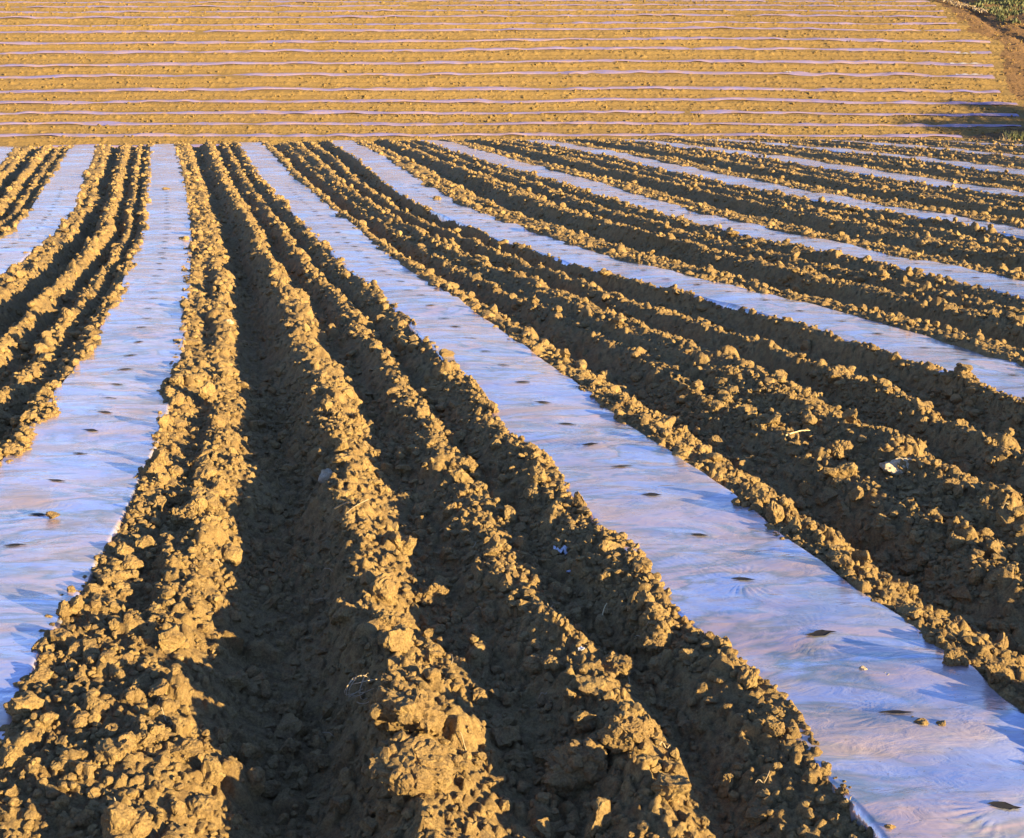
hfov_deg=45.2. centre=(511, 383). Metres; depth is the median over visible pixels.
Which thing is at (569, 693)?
soil clod
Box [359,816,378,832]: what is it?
soil clod
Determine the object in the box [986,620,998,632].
soil clod
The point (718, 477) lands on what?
soil clod
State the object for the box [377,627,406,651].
soil clod
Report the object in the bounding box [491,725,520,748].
soil clod
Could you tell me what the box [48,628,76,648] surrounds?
soil clod
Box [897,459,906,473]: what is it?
soil clod
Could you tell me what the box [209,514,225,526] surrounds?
soil clod
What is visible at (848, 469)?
soil clod
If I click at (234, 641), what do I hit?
soil clod
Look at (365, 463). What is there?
soil clod
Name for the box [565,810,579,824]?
soil clod
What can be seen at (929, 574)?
soil clod
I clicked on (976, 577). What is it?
soil clod
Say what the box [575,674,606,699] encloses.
soil clod
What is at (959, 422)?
soil clod
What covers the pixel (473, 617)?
soil clod
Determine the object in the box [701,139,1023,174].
mulch film
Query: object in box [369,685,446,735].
soil clod
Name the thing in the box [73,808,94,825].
soil clod
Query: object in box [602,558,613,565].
soil clod
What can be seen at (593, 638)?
soil clod
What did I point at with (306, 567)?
soil clod
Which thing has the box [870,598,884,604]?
soil clod
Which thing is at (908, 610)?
soil clod
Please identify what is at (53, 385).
soil clod
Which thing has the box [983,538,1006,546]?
soil clod
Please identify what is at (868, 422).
soil clod
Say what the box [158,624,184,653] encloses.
soil clod
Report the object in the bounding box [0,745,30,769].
soil clod
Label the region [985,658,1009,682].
soil clod
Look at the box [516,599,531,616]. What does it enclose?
soil clod
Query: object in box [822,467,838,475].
soil clod
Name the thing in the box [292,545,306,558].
soil clod
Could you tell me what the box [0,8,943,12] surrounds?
mulch film
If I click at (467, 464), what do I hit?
soil clod
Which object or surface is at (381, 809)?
soil clod
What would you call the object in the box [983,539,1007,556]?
soil clod
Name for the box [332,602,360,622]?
soil clod
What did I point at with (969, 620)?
soil clod
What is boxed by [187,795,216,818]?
soil clod
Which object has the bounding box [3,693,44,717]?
soil clod
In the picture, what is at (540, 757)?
soil clod
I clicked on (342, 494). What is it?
soil clod
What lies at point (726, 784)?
soil clod
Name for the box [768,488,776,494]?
soil clod
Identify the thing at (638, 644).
soil clod
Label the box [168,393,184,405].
soil clod
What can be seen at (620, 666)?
soil clod
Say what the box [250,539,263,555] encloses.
soil clod
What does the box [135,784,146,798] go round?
soil clod
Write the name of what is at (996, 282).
mulch film
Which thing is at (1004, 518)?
soil clod
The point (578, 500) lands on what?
soil clod
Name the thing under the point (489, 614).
soil clod
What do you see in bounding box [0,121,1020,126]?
mulch film
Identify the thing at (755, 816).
soil clod
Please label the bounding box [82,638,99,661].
soil clod
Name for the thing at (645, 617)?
soil clod
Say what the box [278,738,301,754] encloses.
soil clod
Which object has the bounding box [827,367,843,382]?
soil clod
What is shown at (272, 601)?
soil clod
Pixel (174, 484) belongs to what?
soil clod
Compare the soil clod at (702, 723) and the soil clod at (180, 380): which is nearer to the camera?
the soil clod at (702, 723)
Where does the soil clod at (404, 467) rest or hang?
on the field ground at (762, 349)
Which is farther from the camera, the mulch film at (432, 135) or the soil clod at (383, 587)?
the mulch film at (432, 135)
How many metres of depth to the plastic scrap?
4.86 m
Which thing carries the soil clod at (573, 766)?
on the field ground at (762, 349)
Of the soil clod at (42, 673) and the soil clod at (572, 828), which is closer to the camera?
the soil clod at (572, 828)
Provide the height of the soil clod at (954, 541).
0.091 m
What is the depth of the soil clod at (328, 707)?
3.88 m
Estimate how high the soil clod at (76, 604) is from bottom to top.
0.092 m
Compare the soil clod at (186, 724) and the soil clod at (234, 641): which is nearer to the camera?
the soil clod at (186, 724)
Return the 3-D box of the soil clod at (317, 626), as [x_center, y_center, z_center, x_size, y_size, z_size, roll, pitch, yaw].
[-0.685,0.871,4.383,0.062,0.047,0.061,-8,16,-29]
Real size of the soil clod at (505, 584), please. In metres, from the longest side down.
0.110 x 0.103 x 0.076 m
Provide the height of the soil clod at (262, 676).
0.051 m
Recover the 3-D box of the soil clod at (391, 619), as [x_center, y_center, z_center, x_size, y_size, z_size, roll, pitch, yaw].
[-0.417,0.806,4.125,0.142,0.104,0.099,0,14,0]
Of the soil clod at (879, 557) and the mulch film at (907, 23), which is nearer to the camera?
the soil clod at (879, 557)
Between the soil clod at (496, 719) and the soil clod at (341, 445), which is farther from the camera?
the soil clod at (341, 445)
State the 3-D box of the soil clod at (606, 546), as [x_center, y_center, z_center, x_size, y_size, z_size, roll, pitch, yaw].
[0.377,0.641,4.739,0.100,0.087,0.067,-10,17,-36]
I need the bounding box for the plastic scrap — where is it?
[553,545,567,554]
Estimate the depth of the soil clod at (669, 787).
3.10 m
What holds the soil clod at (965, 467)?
on the field ground at (762, 349)
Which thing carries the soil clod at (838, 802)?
on the field ground at (762, 349)
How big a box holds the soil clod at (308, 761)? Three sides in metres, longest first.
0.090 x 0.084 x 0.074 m
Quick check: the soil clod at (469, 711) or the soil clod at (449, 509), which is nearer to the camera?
the soil clod at (469, 711)
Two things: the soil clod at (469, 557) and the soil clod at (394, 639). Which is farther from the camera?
the soil clod at (469, 557)
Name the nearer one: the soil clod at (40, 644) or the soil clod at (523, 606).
the soil clod at (40, 644)
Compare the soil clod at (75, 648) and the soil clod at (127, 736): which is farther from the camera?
the soil clod at (75, 648)
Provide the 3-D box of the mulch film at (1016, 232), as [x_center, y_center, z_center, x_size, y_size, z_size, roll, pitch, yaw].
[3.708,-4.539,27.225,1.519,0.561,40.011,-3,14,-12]
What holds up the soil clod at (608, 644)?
on the field ground at (762, 349)
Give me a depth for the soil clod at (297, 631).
4.40 m
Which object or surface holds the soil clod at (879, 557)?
on the field ground at (762, 349)
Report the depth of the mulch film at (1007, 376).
10.51 m
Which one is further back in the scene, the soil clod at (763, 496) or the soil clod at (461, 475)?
the soil clod at (461, 475)
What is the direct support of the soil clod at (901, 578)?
on the field ground at (762, 349)
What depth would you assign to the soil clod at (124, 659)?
3.80 m
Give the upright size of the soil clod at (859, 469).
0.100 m
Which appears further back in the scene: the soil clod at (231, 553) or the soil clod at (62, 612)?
the soil clod at (231, 553)
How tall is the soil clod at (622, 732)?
0.114 m
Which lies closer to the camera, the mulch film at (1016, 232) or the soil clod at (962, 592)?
the soil clod at (962, 592)
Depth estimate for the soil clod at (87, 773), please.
3.17 m
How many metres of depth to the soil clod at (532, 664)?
3.92 m
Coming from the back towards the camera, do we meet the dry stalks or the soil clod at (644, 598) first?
the dry stalks
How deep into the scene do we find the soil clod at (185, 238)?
14.36 m
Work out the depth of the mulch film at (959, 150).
36.35 m
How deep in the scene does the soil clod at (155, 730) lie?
3.36 m
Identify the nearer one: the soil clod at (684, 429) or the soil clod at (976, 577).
the soil clod at (976, 577)
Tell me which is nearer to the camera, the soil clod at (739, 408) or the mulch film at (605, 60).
the soil clod at (739, 408)
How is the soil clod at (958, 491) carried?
on the field ground at (762, 349)
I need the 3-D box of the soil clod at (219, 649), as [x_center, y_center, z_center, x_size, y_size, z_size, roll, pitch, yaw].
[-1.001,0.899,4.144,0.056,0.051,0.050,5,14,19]
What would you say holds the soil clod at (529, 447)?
on the field ground at (762, 349)
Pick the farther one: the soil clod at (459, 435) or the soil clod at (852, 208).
the soil clod at (852, 208)
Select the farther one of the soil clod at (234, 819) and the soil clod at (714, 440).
the soil clod at (714, 440)
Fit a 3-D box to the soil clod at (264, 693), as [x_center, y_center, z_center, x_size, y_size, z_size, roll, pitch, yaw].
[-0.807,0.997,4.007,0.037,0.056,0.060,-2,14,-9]
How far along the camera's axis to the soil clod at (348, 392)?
7.26 m
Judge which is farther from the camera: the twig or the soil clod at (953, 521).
the twig
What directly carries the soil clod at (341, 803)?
on the field ground at (762, 349)
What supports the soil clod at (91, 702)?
on the field ground at (762, 349)
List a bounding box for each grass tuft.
[1004,129,1022,139]
[1011,132,1023,140]
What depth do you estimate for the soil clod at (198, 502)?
5.26 m
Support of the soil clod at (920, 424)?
on the field ground at (762, 349)
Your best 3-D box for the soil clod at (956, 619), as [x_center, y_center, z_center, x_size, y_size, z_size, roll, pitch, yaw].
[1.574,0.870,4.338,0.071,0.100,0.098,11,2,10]
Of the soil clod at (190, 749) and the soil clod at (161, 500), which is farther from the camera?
the soil clod at (161, 500)
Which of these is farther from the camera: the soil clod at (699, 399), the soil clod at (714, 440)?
the soil clod at (699, 399)
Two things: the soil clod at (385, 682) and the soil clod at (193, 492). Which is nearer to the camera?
the soil clod at (385, 682)
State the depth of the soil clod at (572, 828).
3.14 m
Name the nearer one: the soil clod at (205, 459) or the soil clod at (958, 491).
the soil clod at (958, 491)
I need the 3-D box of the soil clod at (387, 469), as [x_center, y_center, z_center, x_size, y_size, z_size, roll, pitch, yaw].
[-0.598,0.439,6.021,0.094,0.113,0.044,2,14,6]
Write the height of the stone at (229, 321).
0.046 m
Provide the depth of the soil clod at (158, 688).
3.60 m
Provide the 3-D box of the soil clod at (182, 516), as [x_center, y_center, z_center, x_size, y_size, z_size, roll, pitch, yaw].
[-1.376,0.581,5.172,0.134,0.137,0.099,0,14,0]
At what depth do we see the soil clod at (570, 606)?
4.37 m
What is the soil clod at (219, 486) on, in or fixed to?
on the field ground at (762, 349)
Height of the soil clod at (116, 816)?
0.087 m
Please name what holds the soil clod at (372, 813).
on the field ground at (762, 349)
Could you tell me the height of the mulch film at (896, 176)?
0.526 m
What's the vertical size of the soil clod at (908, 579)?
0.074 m
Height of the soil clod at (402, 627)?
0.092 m
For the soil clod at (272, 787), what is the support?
on the field ground at (762, 349)
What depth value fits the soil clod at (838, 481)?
5.75 m
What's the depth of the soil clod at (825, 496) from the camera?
5.67 m
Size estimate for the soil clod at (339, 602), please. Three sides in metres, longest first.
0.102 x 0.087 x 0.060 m
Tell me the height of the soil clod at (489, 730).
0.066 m
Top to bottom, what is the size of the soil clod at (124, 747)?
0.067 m
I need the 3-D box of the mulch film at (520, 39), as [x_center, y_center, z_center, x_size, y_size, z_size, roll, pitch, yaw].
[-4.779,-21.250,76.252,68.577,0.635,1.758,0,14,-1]
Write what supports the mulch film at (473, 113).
on the hillside
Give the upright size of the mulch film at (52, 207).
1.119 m
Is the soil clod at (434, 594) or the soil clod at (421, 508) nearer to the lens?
the soil clod at (434, 594)
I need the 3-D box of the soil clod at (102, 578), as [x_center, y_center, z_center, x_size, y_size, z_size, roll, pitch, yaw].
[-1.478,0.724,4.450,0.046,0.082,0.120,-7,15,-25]
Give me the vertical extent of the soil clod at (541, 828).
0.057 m
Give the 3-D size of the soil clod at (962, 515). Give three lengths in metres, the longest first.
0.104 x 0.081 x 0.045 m
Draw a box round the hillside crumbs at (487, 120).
[0,0,1023,146]
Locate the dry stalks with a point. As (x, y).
(968, 6)
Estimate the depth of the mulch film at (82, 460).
6.08 m
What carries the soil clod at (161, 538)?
on the field ground at (762, 349)
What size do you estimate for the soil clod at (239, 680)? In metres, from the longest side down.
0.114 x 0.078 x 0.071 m
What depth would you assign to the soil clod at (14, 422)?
6.55 m
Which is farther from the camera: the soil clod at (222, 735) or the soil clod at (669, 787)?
the soil clod at (222, 735)
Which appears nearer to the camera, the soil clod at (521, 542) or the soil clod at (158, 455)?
the soil clod at (521, 542)
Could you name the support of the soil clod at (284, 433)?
on the field ground at (762, 349)
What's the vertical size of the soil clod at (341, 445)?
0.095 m
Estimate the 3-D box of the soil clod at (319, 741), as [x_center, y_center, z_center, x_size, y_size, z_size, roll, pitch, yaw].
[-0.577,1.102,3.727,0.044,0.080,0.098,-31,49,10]
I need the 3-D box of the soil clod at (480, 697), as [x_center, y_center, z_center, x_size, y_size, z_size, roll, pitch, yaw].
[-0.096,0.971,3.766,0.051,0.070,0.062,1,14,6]
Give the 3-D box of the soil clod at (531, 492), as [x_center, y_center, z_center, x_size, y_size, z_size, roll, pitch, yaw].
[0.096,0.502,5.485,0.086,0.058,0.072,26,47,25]
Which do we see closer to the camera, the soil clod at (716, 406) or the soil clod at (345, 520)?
the soil clod at (345, 520)
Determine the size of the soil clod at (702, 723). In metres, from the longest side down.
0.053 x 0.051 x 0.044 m
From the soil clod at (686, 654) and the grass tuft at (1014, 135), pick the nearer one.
the soil clod at (686, 654)
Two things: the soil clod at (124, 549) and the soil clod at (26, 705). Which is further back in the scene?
the soil clod at (124, 549)
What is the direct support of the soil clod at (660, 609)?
on the field ground at (762, 349)
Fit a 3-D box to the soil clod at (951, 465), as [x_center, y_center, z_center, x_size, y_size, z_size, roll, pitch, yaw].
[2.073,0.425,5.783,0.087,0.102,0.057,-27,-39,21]
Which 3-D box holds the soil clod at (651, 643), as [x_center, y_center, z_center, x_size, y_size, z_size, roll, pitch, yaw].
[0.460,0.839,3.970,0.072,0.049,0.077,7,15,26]
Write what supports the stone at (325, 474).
on the field ground at (762, 349)
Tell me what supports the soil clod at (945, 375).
on the field ground at (762, 349)
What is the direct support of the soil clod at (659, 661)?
on the field ground at (762, 349)
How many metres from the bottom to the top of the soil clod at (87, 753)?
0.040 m
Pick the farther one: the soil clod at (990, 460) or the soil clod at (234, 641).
the soil clod at (990, 460)
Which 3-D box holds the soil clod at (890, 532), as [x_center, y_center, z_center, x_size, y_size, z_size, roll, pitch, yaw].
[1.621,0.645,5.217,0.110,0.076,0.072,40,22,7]
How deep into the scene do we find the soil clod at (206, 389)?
7.11 m
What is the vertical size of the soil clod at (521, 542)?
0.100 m
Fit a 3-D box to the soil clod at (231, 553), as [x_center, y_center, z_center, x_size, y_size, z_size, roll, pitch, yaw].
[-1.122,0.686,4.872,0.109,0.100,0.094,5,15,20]
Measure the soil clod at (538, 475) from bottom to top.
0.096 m
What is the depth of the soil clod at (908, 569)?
4.92 m
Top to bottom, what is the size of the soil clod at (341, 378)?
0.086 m
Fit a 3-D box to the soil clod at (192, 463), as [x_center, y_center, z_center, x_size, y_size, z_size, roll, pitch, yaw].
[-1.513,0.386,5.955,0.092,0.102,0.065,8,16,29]
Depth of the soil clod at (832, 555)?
4.61 m
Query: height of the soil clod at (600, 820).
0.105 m
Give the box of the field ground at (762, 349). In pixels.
[0,137,1023,837]
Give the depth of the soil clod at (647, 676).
3.87 m
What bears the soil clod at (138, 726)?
on the field ground at (762, 349)
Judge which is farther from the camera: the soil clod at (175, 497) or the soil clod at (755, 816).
the soil clod at (175, 497)
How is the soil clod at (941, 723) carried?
on the mulch film at (806, 632)
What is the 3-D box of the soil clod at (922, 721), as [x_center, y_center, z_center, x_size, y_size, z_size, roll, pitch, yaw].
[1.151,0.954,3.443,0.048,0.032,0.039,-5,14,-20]
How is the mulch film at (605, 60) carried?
on the hillside
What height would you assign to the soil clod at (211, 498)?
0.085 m
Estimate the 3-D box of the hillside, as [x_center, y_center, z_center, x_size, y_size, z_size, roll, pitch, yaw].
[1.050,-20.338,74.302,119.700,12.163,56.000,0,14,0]
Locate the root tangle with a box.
[344,673,379,703]
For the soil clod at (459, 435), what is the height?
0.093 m
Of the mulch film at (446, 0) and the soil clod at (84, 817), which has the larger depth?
the mulch film at (446, 0)
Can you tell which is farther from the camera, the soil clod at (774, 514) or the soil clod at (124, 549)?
the soil clod at (774, 514)
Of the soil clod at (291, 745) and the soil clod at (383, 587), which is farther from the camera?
the soil clod at (383, 587)
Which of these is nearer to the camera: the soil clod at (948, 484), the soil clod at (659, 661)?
the soil clod at (659, 661)
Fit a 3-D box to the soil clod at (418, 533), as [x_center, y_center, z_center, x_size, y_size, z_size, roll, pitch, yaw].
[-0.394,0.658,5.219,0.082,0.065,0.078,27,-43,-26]
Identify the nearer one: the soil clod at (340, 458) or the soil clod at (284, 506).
the soil clod at (284, 506)
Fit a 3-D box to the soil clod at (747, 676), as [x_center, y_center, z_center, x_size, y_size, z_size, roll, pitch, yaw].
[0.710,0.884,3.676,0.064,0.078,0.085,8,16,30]
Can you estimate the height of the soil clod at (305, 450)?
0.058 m
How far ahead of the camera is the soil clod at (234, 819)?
3.21 m
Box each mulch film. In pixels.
[0,0,929,2]
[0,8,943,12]
[0,13,946,18]
[0,21,956,26]
[0,26,960,32]
[0,36,989,44]
[0,46,991,53]
[0,59,993,66]
[0,70,994,78]
[0,86,1000,92]
[0,97,1017,104]
[0,110,1018,116]
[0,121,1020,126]
[0,133,961,137]
[0,144,192,738]
[0,145,95,273]
[0,147,13,163]
[29,4,935,7]
[35,144,317,147]
[240,142,1023,837]
[332,140,1023,399]
[420,140,1023,298]
[514,139,1023,238]
[623,139,1023,195]
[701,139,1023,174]
[804,139,1023,157]
[955,141,1023,145]
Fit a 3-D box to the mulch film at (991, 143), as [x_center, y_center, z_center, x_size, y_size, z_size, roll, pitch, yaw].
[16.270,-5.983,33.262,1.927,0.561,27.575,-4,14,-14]
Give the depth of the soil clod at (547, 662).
3.87 m
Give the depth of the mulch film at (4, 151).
33.42 m
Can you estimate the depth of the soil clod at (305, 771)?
3.62 m
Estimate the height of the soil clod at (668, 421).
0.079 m
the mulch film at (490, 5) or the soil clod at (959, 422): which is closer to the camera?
the soil clod at (959, 422)
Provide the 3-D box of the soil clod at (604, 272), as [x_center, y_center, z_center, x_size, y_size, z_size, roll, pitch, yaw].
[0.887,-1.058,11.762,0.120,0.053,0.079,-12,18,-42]
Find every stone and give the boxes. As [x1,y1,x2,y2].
[223,319,233,324]
[273,697,306,719]
[318,468,334,483]
[879,458,911,474]
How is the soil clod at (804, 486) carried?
on the field ground at (762, 349)
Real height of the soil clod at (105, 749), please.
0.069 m
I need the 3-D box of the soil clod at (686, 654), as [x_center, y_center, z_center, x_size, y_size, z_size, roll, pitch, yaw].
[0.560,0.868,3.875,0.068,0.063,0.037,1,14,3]
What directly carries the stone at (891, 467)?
on the field ground at (762, 349)
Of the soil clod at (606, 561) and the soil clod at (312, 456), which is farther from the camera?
the soil clod at (312, 456)
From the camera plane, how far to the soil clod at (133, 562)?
4.63 m
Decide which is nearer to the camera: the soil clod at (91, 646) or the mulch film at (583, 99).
the soil clod at (91, 646)
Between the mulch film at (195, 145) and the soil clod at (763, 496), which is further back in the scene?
the mulch film at (195, 145)
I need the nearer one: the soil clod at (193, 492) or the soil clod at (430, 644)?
the soil clod at (430, 644)
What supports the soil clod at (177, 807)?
on the field ground at (762, 349)
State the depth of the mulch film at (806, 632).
4.23 m
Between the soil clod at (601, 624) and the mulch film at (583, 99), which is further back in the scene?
the mulch film at (583, 99)
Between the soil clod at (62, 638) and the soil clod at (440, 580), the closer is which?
the soil clod at (62, 638)
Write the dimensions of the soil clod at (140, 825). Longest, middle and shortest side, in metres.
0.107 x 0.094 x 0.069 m
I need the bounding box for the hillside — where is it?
[0,0,1023,148]
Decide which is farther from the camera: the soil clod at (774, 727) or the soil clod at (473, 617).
the soil clod at (473, 617)
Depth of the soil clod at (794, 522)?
4.99 m
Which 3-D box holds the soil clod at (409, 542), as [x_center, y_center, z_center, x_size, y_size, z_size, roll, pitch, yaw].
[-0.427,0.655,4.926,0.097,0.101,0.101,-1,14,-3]
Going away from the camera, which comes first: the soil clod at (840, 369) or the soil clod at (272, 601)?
the soil clod at (272, 601)
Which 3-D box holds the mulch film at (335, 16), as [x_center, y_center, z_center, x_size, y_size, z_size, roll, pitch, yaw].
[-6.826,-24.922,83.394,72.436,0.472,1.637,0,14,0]
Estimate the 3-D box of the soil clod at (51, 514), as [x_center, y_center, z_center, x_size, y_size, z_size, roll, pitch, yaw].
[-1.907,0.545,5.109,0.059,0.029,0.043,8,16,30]
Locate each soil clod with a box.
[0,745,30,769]
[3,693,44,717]
[4,784,21,796]
[10,415,20,428]
[31,637,47,651]
[32,666,53,683]
[45,381,61,389]
[45,511,59,518]
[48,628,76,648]
[55,600,69,619]
[66,639,82,658]
[67,759,94,779]
[68,595,83,616]
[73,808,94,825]
[79,748,90,760]
[81,693,109,713]
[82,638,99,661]
[84,583,102,596]
[93,738,131,763]
[95,724,111,737]
[96,572,110,584]
[100,801,137,837]
[109,663,126,683]
[114,543,133,556]
[114,653,133,668]
[115,739,131,763]
[116,733,136,751]
[118,714,176,745]
[120,731,135,740]
[121,554,144,570]
[122,609,140,619]
[128,809,152,837]
[131,535,156,551]
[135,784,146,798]
[148,462,166,476]
[148,678,169,701]
[148,724,164,735]
[151,447,166,466]
[152,495,166,509]
[156,531,172,544]
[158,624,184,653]
[163,737,203,761]
[164,490,189,505]
[166,478,181,490]
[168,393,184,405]
[168,465,186,477]
[169,373,183,385]
[170,505,200,528]
[170,800,185,815]
[172,718,193,735]
[178,236,189,239]
[185,493,207,514]
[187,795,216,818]
[189,488,206,499]
[190,453,204,466]
[191,443,199,450]
[192,466,216,480]
[194,454,213,466]
[198,380,215,399]
[200,755,225,786]
[205,492,217,511]
[207,643,224,654]
[209,478,225,494]
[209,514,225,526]
[214,728,231,743]
[219,542,242,565]
[219,630,244,654]
[222,671,249,691]
[227,813,242,825]
[238,743,262,761]
[243,679,260,697]
[246,766,265,795]
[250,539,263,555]
[252,672,266,681]
[259,680,269,698]
[260,595,279,609]
[261,780,280,797]
[265,743,277,754]
[271,503,286,513]
[273,713,307,739]
[277,429,290,441]
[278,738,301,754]
[287,764,301,777]
[289,623,307,639]
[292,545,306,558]
[297,762,309,778]
[299,749,322,774]
[300,446,311,455]
[300,562,313,577]
[305,805,320,819]
[306,447,318,463]
[312,620,326,633]
[312,733,327,750]
[322,700,336,717]
[328,795,351,813]
[329,453,353,466]
[329,598,348,624]
[332,489,348,498]
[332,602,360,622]
[333,375,344,381]
[333,438,348,453]
[337,514,357,529]
[339,767,356,786]
[340,388,353,398]
[345,694,356,709]
[359,458,373,472]
[359,568,377,584]
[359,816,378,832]
[368,572,400,603]
[368,608,409,630]
[368,804,375,816]
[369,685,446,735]
[369,730,460,807]
[374,798,391,819]
[376,788,391,798]
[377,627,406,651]
[380,673,390,687]
[381,462,397,475]
[381,531,402,548]
[392,623,412,652]
[394,464,412,472]
[398,535,416,557]
[412,501,431,515]
[412,529,427,539]
[414,583,449,606]
[423,641,437,649]
[432,575,448,586]
[439,547,460,562]
[442,502,456,518]
[449,455,477,471]
[453,468,473,484]
[454,431,466,442]
[461,550,478,564]
[462,610,481,623]
[466,707,476,715]
[472,687,488,705]
[481,606,497,622]
[482,534,502,550]
[484,780,498,790]
[486,728,492,739]
[488,713,506,727]
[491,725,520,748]
[497,573,514,594]
[502,749,522,762]
[503,595,515,604]
[504,505,515,522]
[513,536,530,551]
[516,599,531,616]
[523,653,545,673]
[524,442,537,453]
[524,488,540,499]
[529,465,546,484]
[532,817,550,837]
[533,748,554,764]
[540,655,556,669]
[541,734,609,799]
[548,581,560,588]
[555,822,581,837]
[562,606,580,622]
[562,686,578,706]
[564,602,583,614]
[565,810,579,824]
[571,491,586,507]
[572,710,600,732]
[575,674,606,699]
[584,797,611,837]
[588,633,600,645]
[593,613,611,635]
[597,540,623,555]
[597,711,653,754]
[599,270,610,274]
[601,639,613,650]
[601,650,633,677]
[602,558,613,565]
[611,561,622,568]
[611,813,625,824]
[620,774,635,796]
[630,396,642,406]
[634,631,649,652]
[636,670,659,685]
[637,590,654,611]
[639,607,658,627]
[643,636,666,651]
[645,601,670,616]
[648,649,673,673]
[651,772,691,802]
[660,415,675,427]
[677,425,688,433]
[678,648,699,661]
[694,396,704,405]
[695,444,711,452]
[695,717,710,733]
[708,400,725,412]
[708,435,723,446]
[711,471,722,482]
[717,773,733,798]
[725,230,738,234]
[737,404,756,413]
[737,663,759,689]
[744,805,769,825]
[746,791,770,808]
[749,488,770,505]
[763,719,785,737]
[765,500,784,525]
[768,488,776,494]
[783,516,801,532]
[798,481,816,495]
[799,453,811,465]
[814,487,837,506]
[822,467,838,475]
[825,439,853,459]
[825,551,841,560]
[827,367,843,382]
[831,366,846,372]
[831,476,843,485]
[833,797,845,808]
[834,787,848,794]
[835,462,857,478]
[837,501,846,514]
[842,408,857,422]
[847,207,860,209]
[849,486,863,501]
[851,550,869,560]
[857,466,861,473]
[864,419,874,428]
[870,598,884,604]
[872,551,890,565]
[881,524,901,540]
[894,575,905,581]
[896,604,922,618]
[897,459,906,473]
[900,564,917,575]
[903,576,912,584]
[913,416,928,433]
[913,718,928,725]
[924,568,938,580]
[936,720,945,725]
[940,372,953,378]
[942,477,959,492]
[942,647,970,665]
[946,531,964,550]
[947,464,960,470]
[947,516,959,529]
[949,585,971,602]
[951,419,967,428]
[952,483,963,498]
[952,615,965,623]
[957,510,974,523]
[959,461,972,473]
[960,614,977,627]
[968,564,983,585]
[969,624,979,631]
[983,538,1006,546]
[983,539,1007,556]
[985,455,996,466]
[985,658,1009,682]
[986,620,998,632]
[992,632,1008,648]
[995,508,1017,530]
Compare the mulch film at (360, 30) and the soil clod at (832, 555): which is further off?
the mulch film at (360, 30)
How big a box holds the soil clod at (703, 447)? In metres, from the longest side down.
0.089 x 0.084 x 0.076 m
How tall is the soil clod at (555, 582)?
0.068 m
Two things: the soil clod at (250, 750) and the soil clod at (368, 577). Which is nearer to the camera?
the soil clod at (250, 750)
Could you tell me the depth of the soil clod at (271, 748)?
3.67 m
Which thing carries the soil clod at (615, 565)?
on the field ground at (762, 349)
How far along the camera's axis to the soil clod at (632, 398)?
7.08 m
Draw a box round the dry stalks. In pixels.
[938,0,987,13]
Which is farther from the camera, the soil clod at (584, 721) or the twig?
the twig
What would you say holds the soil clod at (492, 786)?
on the field ground at (762, 349)
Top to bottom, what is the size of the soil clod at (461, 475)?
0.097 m
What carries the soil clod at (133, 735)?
on the field ground at (762, 349)
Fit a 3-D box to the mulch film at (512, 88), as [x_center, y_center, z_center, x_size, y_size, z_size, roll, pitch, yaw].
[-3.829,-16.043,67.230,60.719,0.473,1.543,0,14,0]
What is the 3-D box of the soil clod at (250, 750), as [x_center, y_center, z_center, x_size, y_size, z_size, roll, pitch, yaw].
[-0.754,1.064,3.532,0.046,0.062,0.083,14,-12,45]
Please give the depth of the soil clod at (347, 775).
3.40 m
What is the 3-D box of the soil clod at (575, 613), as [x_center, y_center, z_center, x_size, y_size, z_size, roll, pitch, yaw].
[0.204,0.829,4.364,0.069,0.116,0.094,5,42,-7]
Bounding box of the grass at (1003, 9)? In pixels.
[959,0,1023,23]
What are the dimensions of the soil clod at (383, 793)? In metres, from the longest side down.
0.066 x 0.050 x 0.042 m
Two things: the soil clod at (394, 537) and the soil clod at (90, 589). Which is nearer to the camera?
the soil clod at (90, 589)
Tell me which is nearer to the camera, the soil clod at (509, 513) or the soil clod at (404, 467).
the soil clod at (509, 513)
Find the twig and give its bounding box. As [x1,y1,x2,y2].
[785,430,809,435]
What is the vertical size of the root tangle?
0.073 m
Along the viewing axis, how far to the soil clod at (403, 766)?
3.15 m
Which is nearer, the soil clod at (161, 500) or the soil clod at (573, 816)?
the soil clod at (573, 816)
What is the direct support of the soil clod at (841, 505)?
on the field ground at (762, 349)
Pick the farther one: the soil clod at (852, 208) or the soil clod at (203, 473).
the soil clod at (852, 208)
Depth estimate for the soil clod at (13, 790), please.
3.09 m
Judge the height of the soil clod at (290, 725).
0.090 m
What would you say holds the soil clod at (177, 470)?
on the field ground at (762, 349)
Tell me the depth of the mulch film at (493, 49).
74.27 m
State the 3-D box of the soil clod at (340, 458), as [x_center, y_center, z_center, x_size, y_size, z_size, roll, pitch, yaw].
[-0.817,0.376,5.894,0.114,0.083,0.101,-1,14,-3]
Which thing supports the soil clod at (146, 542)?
on the field ground at (762, 349)
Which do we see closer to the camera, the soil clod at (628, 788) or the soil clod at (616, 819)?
the soil clod at (616, 819)
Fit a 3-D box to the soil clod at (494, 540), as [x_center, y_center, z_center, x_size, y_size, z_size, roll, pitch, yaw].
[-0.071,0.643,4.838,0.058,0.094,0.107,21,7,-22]
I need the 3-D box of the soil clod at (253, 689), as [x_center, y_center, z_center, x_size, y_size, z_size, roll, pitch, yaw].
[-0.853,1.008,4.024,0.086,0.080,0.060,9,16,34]
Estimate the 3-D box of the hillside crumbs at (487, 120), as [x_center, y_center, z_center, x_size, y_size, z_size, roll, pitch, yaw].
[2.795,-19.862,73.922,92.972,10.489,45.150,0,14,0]
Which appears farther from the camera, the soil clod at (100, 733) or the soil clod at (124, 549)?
the soil clod at (124, 549)

